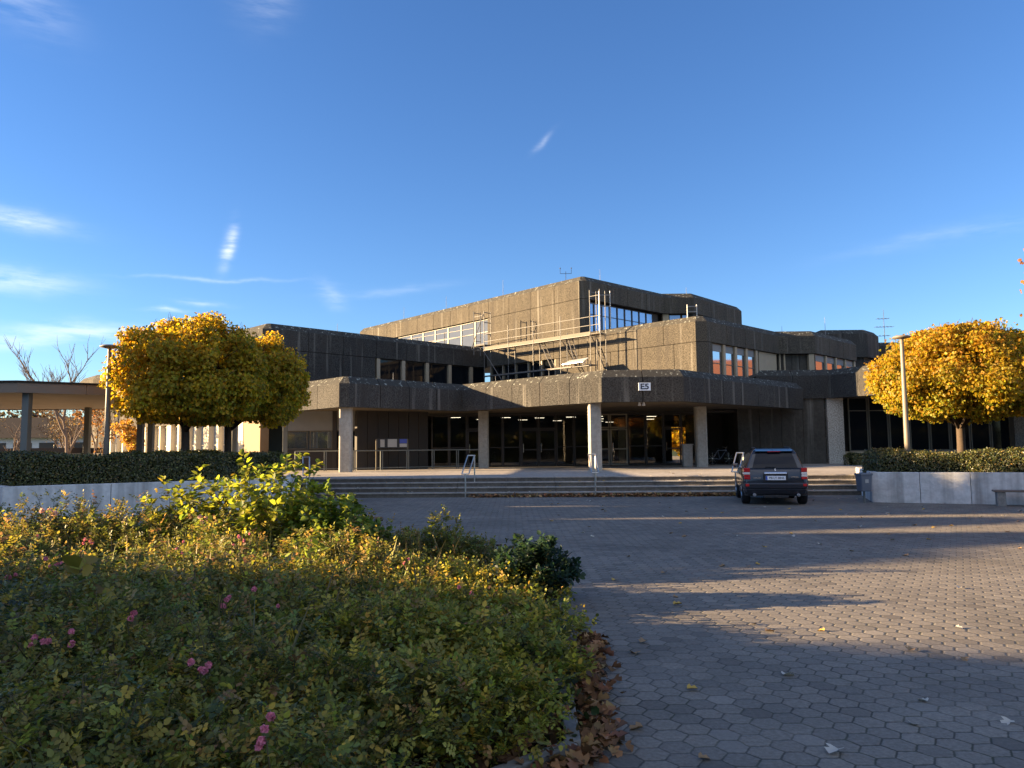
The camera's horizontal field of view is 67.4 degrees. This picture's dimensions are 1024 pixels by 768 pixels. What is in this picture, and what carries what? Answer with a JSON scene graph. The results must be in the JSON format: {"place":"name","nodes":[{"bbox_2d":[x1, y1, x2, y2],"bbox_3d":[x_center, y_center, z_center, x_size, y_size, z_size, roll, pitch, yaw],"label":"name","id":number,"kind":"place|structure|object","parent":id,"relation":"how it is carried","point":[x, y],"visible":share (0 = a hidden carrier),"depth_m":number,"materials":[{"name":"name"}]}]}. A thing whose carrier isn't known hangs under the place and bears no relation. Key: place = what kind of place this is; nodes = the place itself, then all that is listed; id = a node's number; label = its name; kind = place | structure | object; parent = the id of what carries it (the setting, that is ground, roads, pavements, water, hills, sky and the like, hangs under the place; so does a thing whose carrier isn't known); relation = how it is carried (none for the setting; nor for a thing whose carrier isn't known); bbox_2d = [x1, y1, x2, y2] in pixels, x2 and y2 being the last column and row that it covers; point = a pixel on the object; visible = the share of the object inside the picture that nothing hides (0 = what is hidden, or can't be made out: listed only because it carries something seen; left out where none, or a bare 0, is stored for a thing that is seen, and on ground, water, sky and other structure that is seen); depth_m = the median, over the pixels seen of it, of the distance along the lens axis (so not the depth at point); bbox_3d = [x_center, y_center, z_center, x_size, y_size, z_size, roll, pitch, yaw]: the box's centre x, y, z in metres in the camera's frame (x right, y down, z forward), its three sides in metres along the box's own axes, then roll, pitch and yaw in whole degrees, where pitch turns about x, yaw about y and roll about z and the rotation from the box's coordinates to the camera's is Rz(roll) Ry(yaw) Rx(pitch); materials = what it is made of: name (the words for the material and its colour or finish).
{"place":"outdoors","nodes":[
{"label":"outdoors","id":0,"kind":"place"},
{"bbox_2d":[0,417,83,447],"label":"distant building","id":1,"kind":"structure","parent":0,"point":[37,440],"depth_m":110.00,"materials":[{"name":"stone"}]},
{"bbox_2d":[0,0,1023,417],"label":"sky","id":2,"kind":"structure","parent":0,"point":[352,166],"materials":[{"name":"blue"}]},
{"bbox_2d":[8,495,1023,767],"bbox_3d":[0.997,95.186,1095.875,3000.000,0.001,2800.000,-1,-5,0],"label":"ground","id":3,"kind":"structure","parent":0,"point":[856,683],"depth_m":7.23,"materials":[{"name":"stone"}]},
{"bbox_2d":[0,448,102,454],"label":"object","id":4,"kind":"structure","parent":3,"relation":"on","point":[74,450],"depth_m":63.21,"materials":[{"name":"stone"}]},
{"bbox_2d":[3,336,104,453],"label":"bare tree","id":5,"kind":"object","parent":3,"relation":"on","point":[57,414],"visible":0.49,"depth_m":61.03,"materials":[{"name":"brown plant"}]},
{"bbox_2d":[36,410,82,447],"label":"bare tree","id":6,"kind":"object","parent":3,"relation":"on","point":[60,440],"visible":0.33,"depth_m":93.21,"materials":[{"name":"brown plant"}]},
{"bbox_2d":[45,410,83,446],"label":"bare tree","id":7,"kind":"object","parent":3,"relation":"on","point":[70,433],"visible":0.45,"depth_m":87.71,"materials":[{"name":"brown plant"}]},
{"bbox_2d":[70,410,122,454],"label":"bare tree","id":8,"kind":"object","parent":3,"relation":"on","point":[77,413],"visible":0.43,"depth_m":49.23,"materials":[{"name":"brown plant"}]},
{"bbox_2d":[0,474,294,522],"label":"planter","id":9,"kind":"object","parent":3,"relation":"on","point":[10,495],"visible":0.45,"depth_m":19.58,"materials":[{"name":"concrete"}]},
{"bbox_2d":[100,344,119,455],"bbox_3d":[-11.542,0.861,21.916,0.530,3.995,0.530,-1,-5,0],"label":"street lamp","id":10,"kind":"object","parent":9,"relation":"on","point":[106,442],"visible":0.82,"depth_m":21.88,"materials":[{"name":"metal"}]},
{"bbox_2d":[0,447,283,485],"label":"hedge","id":11,"kind":"object","parent":9,"relation":"on","point":[29,468],"visible":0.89,"depth_m":20.36,"materials":[{"name":"green plant"}]},
{"bbox_2d":[97,310,281,450],"bbox_3d":[-9.693,0.402,23.110,4.998,5.183,4.840,-1,-5,0],"label":"maple tree","id":12,"kind":"object","parent":9,"relation":"on","point":[165,373],"visible":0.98,"depth_m":21.92,"materials":[{"name":"yellow plant"}]},
{"bbox_2d":[214,331,311,451],"bbox_3d":[-8.208,0.651,24.843,3.360,4.951,3.858,-1,-5,0],"label":"maple tree","id":13,"kind":"object","parent":9,"relation":"on","point":[284,407],"visible":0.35,"depth_m":24.35,"materials":[{"name":"yellow plant"}]},
{"bbox_2d":[0,380,295,471],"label":"covered walkway","id":14,"kind":"structure","parent":3,"relation":"on","point":[26,397],"depth_m":24.90,"materials":[{"name":"concrete"}]},
{"bbox_2d":[73,573,563,767],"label":"bed soil","id":15,"kind":"structure","parent":3,"relation":"on","point":[536,743],"depth_m":4.15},
{"bbox_2d":[0,739,44,767],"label":"rose bush","id":16,"kind":"object","parent":15,"relation":"on","point":[29,765],"visible":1,"depth_m":2.40,"materials":[{"name":"green plant"}]},
{"bbox_2d":[0,530,59,585],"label":"rose bush","id":17,"kind":"object","parent":15,"relation":"on","point":[3,552],"visible":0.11,"depth_m":7.35,"materials":[{"name":"green plant"}]},
{"bbox_2d":[0,512,79,568],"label":"rose bush","id":18,"kind":"object","parent":15,"relation":"on","point":[24,526],"visible":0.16,"depth_m":8.93,"materials":[{"name":"green plant"}]},
{"bbox_2d":[0,510,93,566],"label":"rose bush","id":19,"kind":"object","parent":15,"relation":"on","point":[39,544],"visible":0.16,"depth_m":8.99,"materials":[{"name":"green plant"}]},
{"bbox_2d":[0,549,98,639],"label":"rose bush","id":20,"kind":"object","parent":15,"relation":"on","point":[34,592],"visible":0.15,"depth_m":5.66,"materials":[{"name":"green plant"}]},
{"bbox_2d":[0,579,104,707],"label":"rose bush","id":21,"kind":"object","parent":15,"relation":"on","point":[3,634],"visible":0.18,"depth_m":4.46,"materials":[{"name":"green plant"}]},
{"bbox_2d":[0,649,128,767],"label":"rose bush","id":22,"kind":"object","parent":15,"relation":"on","point":[22,673],"visible":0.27,"depth_m":3.44,"materials":[{"name":"green plant"}]},
{"bbox_2d":[0,487,139,558],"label":"rose bush","id":23,"kind":"object","parent":15,"relation":"on","point":[65,526],"visible":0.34,"depth_m":10.06,"materials":[{"name":"green plant"}]},
{"bbox_2d":[60,555,119,646],"bbox_3d":[-2.772,1.613,5.111,0.632,0.969,0.379,-2,-5,21],"label":"sapling","id":24,"kind":"object","parent":15,"relation":"on","point":[75,564],"visible":0.25,"depth_m":5.11,"materials":[{"name":"green plant"}]},
{"bbox_2d":[0,531,181,621],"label":"rose bush","id":25,"kind":"object","parent":15,"relation":"on","point":[17,572],"visible":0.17,"depth_m":6.88,"materials":[{"name":"green plant"}]},
{"bbox_2d":[66,497,150,568],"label":"feathery plant","id":26,"kind":"object","parent":15,"relation":"on","point":[90,529],"visible":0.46,"depth_m":9.92,"materials":[{"name":"green plant"}]},
{"bbox_2d":[0,577,249,736],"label":"rose bush","id":27,"kind":"object","parent":15,"relation":"on","point":[66,647],"visible":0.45,"depth_m":4.33,"materials":[{"name":"green plant"}]},
{"bbox_2d":[0,551,255,673],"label":"rose bush","id":28,"kind":"object","parent":15,"relation":"on","point":[155,599],"visible":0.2,"depth_m":5.42,"materials":[{"name":"green plant"}]},
{"bbox_2d":[0,642,295,767],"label":"rose bush","id":29,"kind":"object","parent":15,"relation":"on","point":[154,742],"visible":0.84,"depth_m":3.06,"materials":[{"name":"green plant"}]},
{"bbox_2d":[74,488,236,567],"bbox_3d":[-4.534,1.977,10.143,2.276,1.193,2.233,-1,-5,0],"label":"rose bush","id":30,"kind":"object","parent":15,"relation":"on","point":[132,523],"visible":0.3,"depth_m":9.70,"materials":[{"name":"green plant"}]},
{"bbox_2d":[67,531,296,607],"bbox_3d":[-2.877,1.815,6.890,2.116,0.942,2.033,-1,-5,0],"label":"rose bush","id":31,"kind":"object","parent":15,"relation":"on","point":[217,559],"visible":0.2,"depth_m":6.82,"materials":[{"name":"green plant"}]},
{"bbox_2d":[140,464,223,543],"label":"dogwood shrub","id":32,"kind":"object","parent":15,"relation":"on","point":[186,497],"visible":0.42,"depth_m":10.03,"materials":[{"name":"green plant"}]},
{"bbox_2d":[110,514,292,573],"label":"rose bush","id":33,"kind":"object","parent":15,"relation":"on","point":[157,555],"visible":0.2,"depth_m":8.39,"materials":[{"name":"green plant"}]},
{"bbox_2d":[155,498,297,558],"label":"rose bush","id":34,"kind":"object","parent":15,"relation":"on","point":[261,521],"visible":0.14,"depth_m":9.56,"materials":[{"name":"green plant"}]},
{"bbox_2d":[72,596,382,759],"bbox_3d":[-1.490,1.605,4.128,1.709,0.867,1.761,-1,-5,0],"label":"rose bush","id":35,"kind":"object","parent":15,"relation":"on","point":[247,672],"visible":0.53,"depth_m":3.95,"materials":[{"name":"green plant"}]},
{"bbox_2d":[0,520,463,706],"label":"shrub","id":36,"kind":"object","parent":15,"relation":"on","point":[302,622],"depth_m":6.41,"materials":[{"name":"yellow plant"}]},
{"bbox_2d":[176,448,335,549],"bbox_3d":[-3.289,1.717,10.290,2.290,1.709,2.168,2,-5,-27],"label":"dogwood shrub","id":37,"kind":"object","parent":15,"relation":"on","point":[279,500],"visible":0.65,"depth_m":9.87,"materials":[{"name":"green plant"}]},
{"bbox_2d":[124,553,388,670],"bbox_3d":[-1.771,1.679,5.327,1.907,0.914,1.916,-1,-5,0],"label":"rose bush","id":38,"kind":"object","parent":15,"relation":"on","point":[260,606],"visible":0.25,"depth_m":5.43,"materials":[{"name":"green plant"}]},
{"bbox_2d":[163,682,428,767],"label":"rose bush","id":39,"kind":"object","parent":15,"relation":"on","point":[329,748],"visible":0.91,"depth_m":3.03,"materials":[{"name":"green plant"}]},
{"bbox_2d":[268,538,329,576],"bbox_3d":[-1.998,1.903,7.489,0.684,0.788,0.555,-4,-6,31],"label":"sapling","id":40,"kind":"object","parent":15,"relation":"on","point":[314,541],"visible":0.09,"depth_m":7.49,"materials":[{"name":"green plant"}]},
{"bbox_2d":[215,533,419,616],"bbox_3d":[-1.750,1.798,6.802,1.974,0.935,1.912,-1,-5,0],"label":"rose bush","id":41,"kind":"object","parent":15,"relation":"on","point":[316,571],"visible":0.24,"depth_m":6.76,"materials":[{"name":"green plant"}]},
{"bbox_2d":[267,477,394,551],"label":"dogwood shrub","id":42,"kind":"object","parent":15,"relation":"on","point":[348,503],"visible":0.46,"depth_m":9.71,"materials":[{"name":"green plant"}]},
{"bbox_2d":[253,520,409,586],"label":"rose bush","id":43,"kind":"object","parent":15,"relation":"on","point":[330,550],"visible":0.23,"depth_m":8.45,"materials":[{"name":"green plant"}]},
{"bbox_2d":[305,505,418,562],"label":"rose bush","id":44,"kind":"object","parent":15,"relation":"on","point":[384,537],"visible":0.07,"depth_m":9.88,"materials":[{"name":"green plant"}]},
{"bbox_2d":[255,581,481,681],"bbox_3d":[-0.912,1.751,5.243,1.726,0.748,1.730,-1,-5,0],"label":"rose bush","id":45,"kind":"object","parent":15,"relation":"on","point":[402,616],"visible":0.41,"depth_m":5.12,"materials":[{"name":"green plant"}]},
{"bbox_2d":[226,637,523,767],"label":"rose bush","id":46,"kind":"object","parent":15,"relation":"on","point":[385,700],"visible":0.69,"depth_m":3.85,"materials":[{"name":"green plant"}]},
{"bbox_2d":[359,546,495,590],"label":"rose bush","id":47,"kind":"object","parent":15,"relation":"on","point":[449,565],"visible":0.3,"depth_m":8.12,"materials":[{"name":"green plant"}]},
{"bbox_2d":[353,566,523,637],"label":"rose bush","id":48,"kind":"object","parent":15,"relation":"on","point":[457,591],"visible":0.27,"depth_m":6.63,"materials":[{"name":"green plant"}]},
{"bbox_2d":[384,523,504,572],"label":"rose bush","id":49,"kind":"object","parent":15,"relation":"on","point":[477,544],"visible":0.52,"depth_m":9.72,"materials":[{"name":"green plant"}]},
{"bbox_2d":[422,504,472,556],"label":"rose shoots","id":50,"kind":"object","parent":15,"relation":"on","point":[463,541],"visible":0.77,"depth_m":9.63,"materials":[{"name":"green plant"}]},
{"bbox_2d":[365,641,582,767],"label":"rose bush","id":51,"kind":"object","parent":15,"relation":"on","point":[539,696],"visible":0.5,"depth_m":4.04,"materials":[{"name":"green plant"}]},
{"bbox_2d":[379,593,597,705],"bbox_3d":[-0.126,1.741,5.032,1.402,0.712,1.491,-3,-5,27],"label":"rose bush","id":52,"kind":"object","parent":15,"relation":"on","point":[488,635],"visible":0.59,"depth_m":4.97,"materials":[{"name":"green plant"}]},
{"bbox_2d":[450,559,576,606],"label":"rose bush","id":53,"kind":"object","parent":15,"relation":"on","point":[501,578],"visible":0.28,"depth_m":7.79,"materials":[{"name":"green plant"}]},
{"bbox_2d":[412,631,633,767],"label":"leaf litter","id":54,"kind":"object","parent":15,"relation":"on","point":[588,752],"visible":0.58,"depth_m":4.26,"materials":[{"name":"plant"}]},
{"bbox_2d":[460,583,598,653],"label":"rose bush","id":55,"kind":"object","parent":15,"relation":"on","point":[514,600],"visible":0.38,"depth_m":6.38,"materials":[{"name":"green plant"}]},
{"bbox_2d":[486,530,585,597],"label":"dark bush","id":56,"kind":"object","parent":15,"relation":"on","point":[539,554],"visible":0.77,"depth_m":8.00,"materials":[{"name":"green plant"}]},
{"bbox_2d":[492,593,580,767],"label":"kerb","id":57,"kind":"structure","parent":15,"relation":"on","point":[570,724],"depth_m":4.00,"materials":[{"name":"concrete"}]},
{"bbox_2d":[54,538,598,767],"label":"ground cover","id":58,"kind":"object","parent":3,"relation":"on","point":[552,737],"depth_m":4.40,"materials":[{"name":"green plant"}]},
{"bbox_2d":[295,491,860,497],"bbox_3d":[1.640,3.833,26.591,21.301,0.133,0.714,-1,-5,4],"label":"step","id":59,"kind":"object","parent":3,"relation":"on","point":[478,495],"visible":0.28,"depth_m":26.51,"materials":[{"name":"concrete"}]},
{"bbox_2d":[315,489,856,494],"bbox_3d":[1.639,3.741,26.557,21.298,0.040,0.699,-1,-5,4],"label":"step","id":60,"kind":"object","parent":59,"relation":"on","point":[692,491],"visible":0.62,"depth_m":26.33,"materials":[{"name":"concrete"}]},
{"bbox_2d":[307,486,856,492],"bbox_3d":[1.639,3.722,27.123,21.301,0.133,0.714,-1,-5,4],"label":"step","id":61,"kind":"object","parent":60,"relation":"on","point":[569,489],"visible":0.46,"depth_m":26.77,"materials":[{"name":"concrete"}]},
{"bbox_2d":[300,484,855,489],"bbox_3d":[1.638,3.631,27.088,21.298,0.040,0.699,-1,-5,4],"label":"step","id":62,"kind":"object","parent":61,"relation":"on","point":[570,486],"visible":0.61,"depth_m":26.84,"materials":[{"name":"concrete"}]},
{"bbox_2d":[299,481,855,487],"bbox_3d":[1.638,3.612,27.654,21.301,0.133,0.714,-1,-5,4],"label":"step","id":63,"kind":"object","parent":62,"relation":"on","point":[555,484],"visible":0.45,"depth_m":27.32,"materials":[{"name":"concrete"}]},
{"bbox_2d":[296,479,855,484],"bbox_3d":[1.637,3.520,27.619,21.298,0.040,0.699,-1,-5,4],"label":"step","id":64,"kind":"object","parent":63,"relation":"on","point":[569,481],"visible":0.69,"depth_m":27.36,"materials":[{"name":"concrete"}]},
{"bbox_2d":[297,476,855,482],"bbox_3d":[1.637,3.502,28.185,21.301,0.133,0.714,-1,-5,4],"label":"step","id":65,"kind":"object","parent":64,"relation":"on","point":[553,479],"visible":0.45,"depth_m":27.86,"materials":[{"name":"concrete"}]},
{"bbox_2d":[301,474,854,479],"bbox_3d":[1.636,3.410,28.151,21.298,0.040,0.699,-1,-5,4],"label":"step","id":66,"kind":"object","parent":65,"relation":"on","point":[561,477],"visible":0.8,"depth_m":27.93,"materials":[{"name":"concrete"}]},
{"bbox_2d":[468,491,735,497],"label":"leaf litter","id":67,"kind":"object","parent":3,"relation":"on","point":[649,494],"visible":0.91,"depth_m":25.85,"materials":[{"name":"plant"}]},
{"bbox_2d":[733,444,807,503],"bbox_3d":[7.779,2.680,23.303,2.025,1.703,4.190,-2,-5,13],"label":"parked car","id":68,"kind":"object","parent":3,"relation":"on","point":[777,472],"visible":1,"depth_m":21.47,"materials":[{"name":"grey paint"}]},
{"bbox_2d":[854,472,872,502],"bbox_3d":[9.978,2.961,21.795,0.364,0.880,0.405,0,-5,-8],"label":"litter bin","id":69,"kind":"object","parent":3,"relation":"on","point":[863,482],"visible":0.96,"depth_m":21.65,"materials":[{"name":"metal"}]},
{"bbox_2d":[856,467,1023,504],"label":"planter","id":70,"kind":"object","parent":3,"relation":"on","point":[940,487],"visible":0.68,"depth_m":21.38,"materials":[{"name":"concrete"}]},
{"bbox_2d":[892,335,910,451],"bbox_3d":[11.757,0.616,22.970,0.530,4.175,0.530,-1,-5,0],"label":"street lamp","id":71,"kind":"object","parent":70,"relation":"on","point":[905,408],"visible":0.96,"depth_m":22.94,"materials":[{"name":"metal"}]},
{"bbox_2d":[861,446,1023,472],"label":"hedge","id":72,"kind":"object","parent":70,"relation":"on","point":[986,459],"visible":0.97,"depth_m":21.94,"materials":[{"name":"green plant"}]},
{"bbox_2d":[863,317,1023,452],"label":"maple tree","id":73,"kind":"object","parent":70,"relation":"on","point":[960,376],"visible":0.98,"depth_m":23.39,"materials":[{"name":"yellow plant"}]},
{"bbox_2d":[992,489,1023,506],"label":"bench","id":74,"kind":"object","parent":3,"relation":"on","point":[1000,497],"visible":1,"depth_m":20.13,"materials":[{"name":"concrete"}]},
{"bbox_2d":[283,456,861,477],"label":"terrace","id":75,"kind":"structure","parent":0,"point":[635,470],"depth_m":34.60,"materials":[{"name":"concrete"}]},
{"bbox_2d":[110,417,146,450],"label":"golden bush","id":76,"kind":"object","parent":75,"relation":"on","point":[128,434],"visible":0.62,"depth_m":45.69,"materials":[{"name":"orange plant"}]},
{"bbox_2d":[294,449,478,470],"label":"railing","id":77,"kind":"object","parent":75,"relation":"on","point":[382,467],"visible":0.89,"depth_m":40.30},
{"bbox_2d":[375,438,407,469],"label":"notice board","id":78,"kind":"object","parent":75,"relation":"on","point":[391,443],"visible":0.95,"depth_m":40.73,"materials":[{"name":"grey metal"}]},
{"bbox_2d":[80,268,1023,471],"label":"university building","id":79,"kind":"structure","parent":75,"relation":"on","point":[717,374],"depth_m":45.48,"materials":[{"name":"concrete"}]},
{"bbox_2d":[288,431,307,448],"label":"window","id":80,"kind":"structure","parent":79,"relation":"in","point":[296,439],"depth_m":41.44,"materials":[{"name":"grey glass"}]},
{"bbox_2d":[309,430,331,448],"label":"window","id":81,"kind":"structure","parent":79,"relation":"in","point":[317,439],"depth_m":41.44,"materials":[{"name":"grey glass"}]},
{"bbox_2d":[380,359,400,379],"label":"window","id":82,"kind":"structure","parent":79,"relation":"in","point":[389,369],"depth_m":50.44,"materials":[{"name":"black glass"}]},
{"bbox_2d":[405,361,424,381],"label":"window","id":83,"kind":"structure","parent":79,"relation":"in","point":[414,371],"depth_m":51.84,"materials":[{"name":"black glass"}]},
{"bbox_2d":[429,363,446,382],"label":"window","id":84,"kind":"structure","parent":79,"relation":"in","point":[437,372],"depth_m":53.23,"materials":[{"name":"black glass"}]},
{"bbox_2d":[448,324,460,344],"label":"window","id":85,"kind":"structure","parent":79,"relation":"in","point":[456,341],"depth_m":61.04,"materials":[{"name":"white glass"}]},
{"bbox_2d":[452,365,468,383],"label":"window","id":86,"kind":"structure","parent":79,"relation":"in","point":[460,374],"depth_m":54.65,"materials":[{"name":"black glass"}]},
{"bbox_2d":[461,322,474,346],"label":"window","id":87,"kind":"structure","parent":79,"relation":"in","point":[467,340],"depth_m":59.81,"materials":[{"name":"glass"}]},
{"bbox_2d":[475,319,487,348],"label":"window","id":88,"kind":"structure","parent":79,"relation":"in","point":[484,326],"depth_m":58.49,"materials":[{"name":"white glass"}]},
{"bbox_2d":[410,289,606,381],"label":"scaffold","id":89,"kind":"object","parent":79,"relation":"on","point":[560,338],"visible":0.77,"depth_m":49.77,"materials":[{"name":"metal"}]},
{"bbox_2d":[645,413,663,464],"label":"window","id":90,"kind":"structure","parent":79,"relation":"in","point":[661,414],"depth_m":44.82,"materials":[{"name":"black glass"}]},
{"bbox_2d":[712,343,722,373],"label":"window","id":91,"kind":"structure","parent":79,"relation":"in","point":[717,348],"depth_m":44.41,"materials":[{"name":"glass"}]},
{"bbox_2d":[725,345,733,375],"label":"window","id":92,"kind":"structure","parent":79,"relation":"in","point":[729,349],"depth_m":45.41,"materials":[{"name":"glass"}]},
{"bbox_2d":[847,398,868,450],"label":"window","id":93,"kind":"structure","parent":79,"relation":"in","point":[858,431],"depth_m":45.48,"materials":[{"name":"glass"}]},
{"bbox_2d":[867,398,889,450],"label":"window","id":94,"kind":"structure","parent":79,"relation":"in","point":[878,426],"depth_m":45.47,"materials":[{"name":"glass"}]},
{"bbox_2d":[888,409,903,448],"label":"window","id":95,"kind":"structure","parent":79,"relation":"in","point":[896,431],"depth_m":45.45,"materials":[{"name":"glass"}]},
{"bbox_2d":[909,417,930,450],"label":"window","id":96,"kind":"structure","parent":79,"relation":"in","point":[919,431],"depth_m":45.43,"materials":[{"name":"glass"}]},
{"bbox_2d":[929,420,950,450],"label":"window","id":97,"kind":"structure","parent":79,"relation":"in","point":[939,433],"depth_m":45.42,"materials":[{"name":"glass"}]},
{"bbox_2d":[949,422,970,449],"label":"window","id":98,"kind":"structure","parent":79,"relation":"in","point":[953,440],"depth_m":45.42,"materials":[{"name":"glass"}]},
{"bbox_2d":[969,420,990,449],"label":"window","id":99,"kind":"structure","parent":79,"relation":"in","point":[980,435],"depth_m":45.42,"materials":[{"name":"glass"}]},
{"bbox_2d":[990,416,1011,449],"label":"window","id":100,"kind":"structure","parent":79,"relation":"in","point":[1000,431],"depth_m":45.43,"materials":[{"name":"glass"}]},
{"bbox_2d":[671,427,685,455],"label":"maple tree","id":101,"kind":"object","parent":75,"relation":"on","point":[675,438],"visible":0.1,"depth_m":77.40,"materials":[{"name":"yellow plant"}]},
{"bbox_2d":[680,444,693,466],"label":"pedestal","id":102,"kind":"object","parent":75,"relation":"on","point":[687,455],"visible":1,"depth_m":40.72,"materials":[{"name":"concrete"}]},
{"bbox_2d":[843,452,867,464],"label":"hedge","id":103,"kind":"object","parent":75,"relation":"on","point":[854,458],"visible":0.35,"depth_m":40.07,"materials":[{"name":"green plant"}]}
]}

